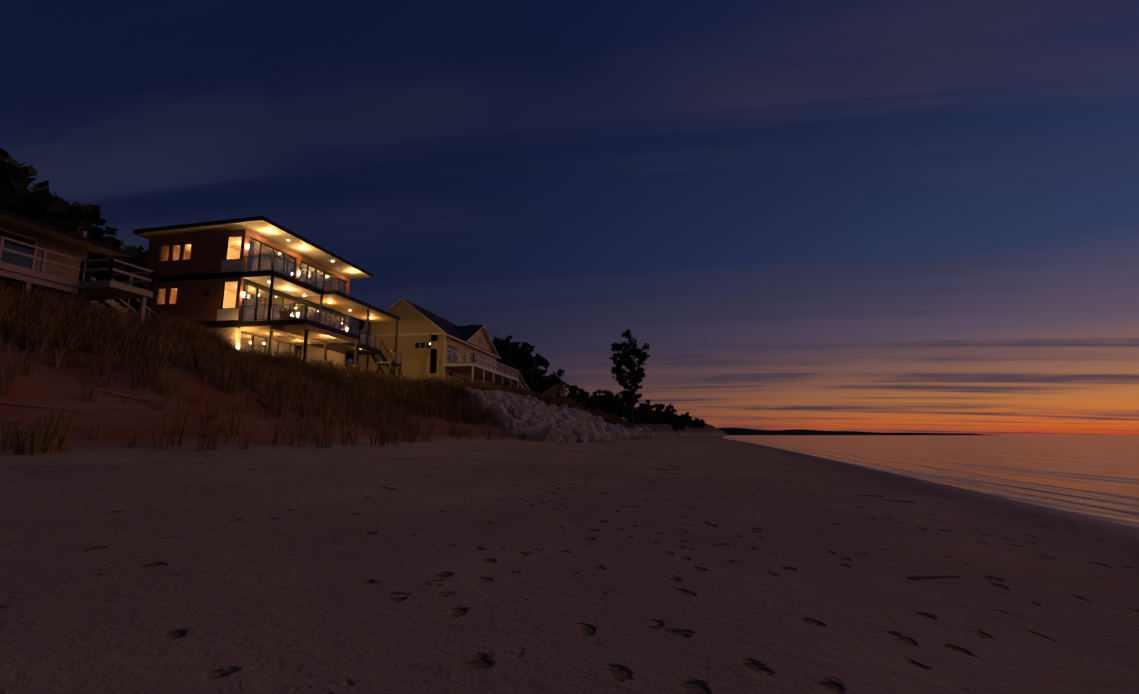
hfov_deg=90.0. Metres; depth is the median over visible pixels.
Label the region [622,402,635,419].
shore tree
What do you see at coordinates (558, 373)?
dune tree
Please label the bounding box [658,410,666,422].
shore tree
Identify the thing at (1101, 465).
lake water
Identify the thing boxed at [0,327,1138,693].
ground
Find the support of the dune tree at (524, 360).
on the ground at (508, 563)
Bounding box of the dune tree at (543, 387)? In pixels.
[537,378,562,393]
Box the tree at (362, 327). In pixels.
[345,317,365,365]
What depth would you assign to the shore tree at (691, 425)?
756.19 m
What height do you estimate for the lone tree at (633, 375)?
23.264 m
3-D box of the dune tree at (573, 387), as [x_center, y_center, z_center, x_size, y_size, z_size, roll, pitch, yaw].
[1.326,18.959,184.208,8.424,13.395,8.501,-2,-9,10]
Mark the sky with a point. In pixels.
(882, 216)
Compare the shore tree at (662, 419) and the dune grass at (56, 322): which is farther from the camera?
the shore tree at (662, 419)
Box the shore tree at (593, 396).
[588,393,614,399]
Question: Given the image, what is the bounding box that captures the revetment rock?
[449,385,655,442]
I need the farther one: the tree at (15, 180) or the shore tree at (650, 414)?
the shore tree at (650, 414)
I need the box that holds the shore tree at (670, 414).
[664,403,677,424]
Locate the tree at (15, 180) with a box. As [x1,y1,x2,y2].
[0,148,106,257]
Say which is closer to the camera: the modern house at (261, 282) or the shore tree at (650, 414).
the modern house at (261, 282)
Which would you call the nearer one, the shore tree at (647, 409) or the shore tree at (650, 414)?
the shore tree at (650, 414)
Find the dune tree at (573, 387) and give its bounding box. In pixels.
[566,385,578,396]
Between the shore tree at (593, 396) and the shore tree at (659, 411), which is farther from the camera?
the shore tree at (659, 411)
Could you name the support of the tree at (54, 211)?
on the ground at (508, 563)
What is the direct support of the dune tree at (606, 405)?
on the ground at (508, 563)
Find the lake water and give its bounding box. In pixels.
[722,435,1138,527]
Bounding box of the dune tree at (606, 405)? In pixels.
[596,390,621,414]
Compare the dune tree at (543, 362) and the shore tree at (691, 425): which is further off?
the shore tree at (691, 425)
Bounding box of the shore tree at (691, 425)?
[688,418,694,427]
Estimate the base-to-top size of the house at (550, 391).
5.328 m
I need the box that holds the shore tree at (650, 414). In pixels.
[624,399,655,423]
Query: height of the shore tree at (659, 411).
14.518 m
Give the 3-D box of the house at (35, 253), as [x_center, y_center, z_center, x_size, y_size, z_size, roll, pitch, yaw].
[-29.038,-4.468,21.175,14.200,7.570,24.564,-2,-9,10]
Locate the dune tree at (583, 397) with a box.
[567,388,598,410]
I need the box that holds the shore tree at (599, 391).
[592,388,611,401]
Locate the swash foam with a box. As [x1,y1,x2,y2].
[723,438,1138,528]
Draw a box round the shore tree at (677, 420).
[671,415,686,435]
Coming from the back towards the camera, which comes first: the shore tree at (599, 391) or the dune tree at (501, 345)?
the shore tree at (599, 391)
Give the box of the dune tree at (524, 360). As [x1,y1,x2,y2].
[496,341,540,389]
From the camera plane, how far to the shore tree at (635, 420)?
403.13 m
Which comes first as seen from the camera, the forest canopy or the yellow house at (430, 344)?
the yellow house at (430, 344)
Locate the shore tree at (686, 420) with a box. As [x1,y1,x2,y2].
[681,412,692,427]
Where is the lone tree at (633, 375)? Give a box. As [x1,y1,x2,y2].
[609,329,649,425]
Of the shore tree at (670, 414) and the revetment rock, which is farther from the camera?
the shore tree at (670, 414)
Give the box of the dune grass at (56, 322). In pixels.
[0,279,640,454]
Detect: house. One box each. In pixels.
[0,209,158,323]
[133,216,403,380]
[359,298,529,389]
[542,385,565,397]
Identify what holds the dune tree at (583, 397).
on the ground at (508, 563)
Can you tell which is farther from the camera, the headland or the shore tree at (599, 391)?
the headland
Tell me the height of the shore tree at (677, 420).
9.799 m
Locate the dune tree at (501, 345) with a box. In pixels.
[487,330,517,374]
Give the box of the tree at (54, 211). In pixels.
[1,186,124,302]
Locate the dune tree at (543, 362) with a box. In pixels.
[508,341,555,391]
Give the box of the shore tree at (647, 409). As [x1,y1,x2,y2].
[642,403,651,423]
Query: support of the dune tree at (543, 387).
on the ground at (508, 563)
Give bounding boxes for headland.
[718,428,986,434]
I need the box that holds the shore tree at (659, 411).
[646,403,664,423]
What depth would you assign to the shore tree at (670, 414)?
430.58 m
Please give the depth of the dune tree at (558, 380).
138.67 m
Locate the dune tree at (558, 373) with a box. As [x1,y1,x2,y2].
[541,369,569,393]
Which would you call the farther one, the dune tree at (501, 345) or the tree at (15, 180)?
the dune tree at (501, 345)
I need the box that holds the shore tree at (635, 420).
[634,403,644,422]
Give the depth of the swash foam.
17.31 m
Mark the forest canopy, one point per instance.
(707, 426)
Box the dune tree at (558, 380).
[544,374,564,397]
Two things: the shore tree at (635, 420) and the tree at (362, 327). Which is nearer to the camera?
the tree at (362, 327)
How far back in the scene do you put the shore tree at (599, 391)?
254.38 m
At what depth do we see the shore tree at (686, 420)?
630.71 m
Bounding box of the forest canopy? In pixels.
[659,423,714,427]
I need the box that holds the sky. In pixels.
[0,0,1138,434]

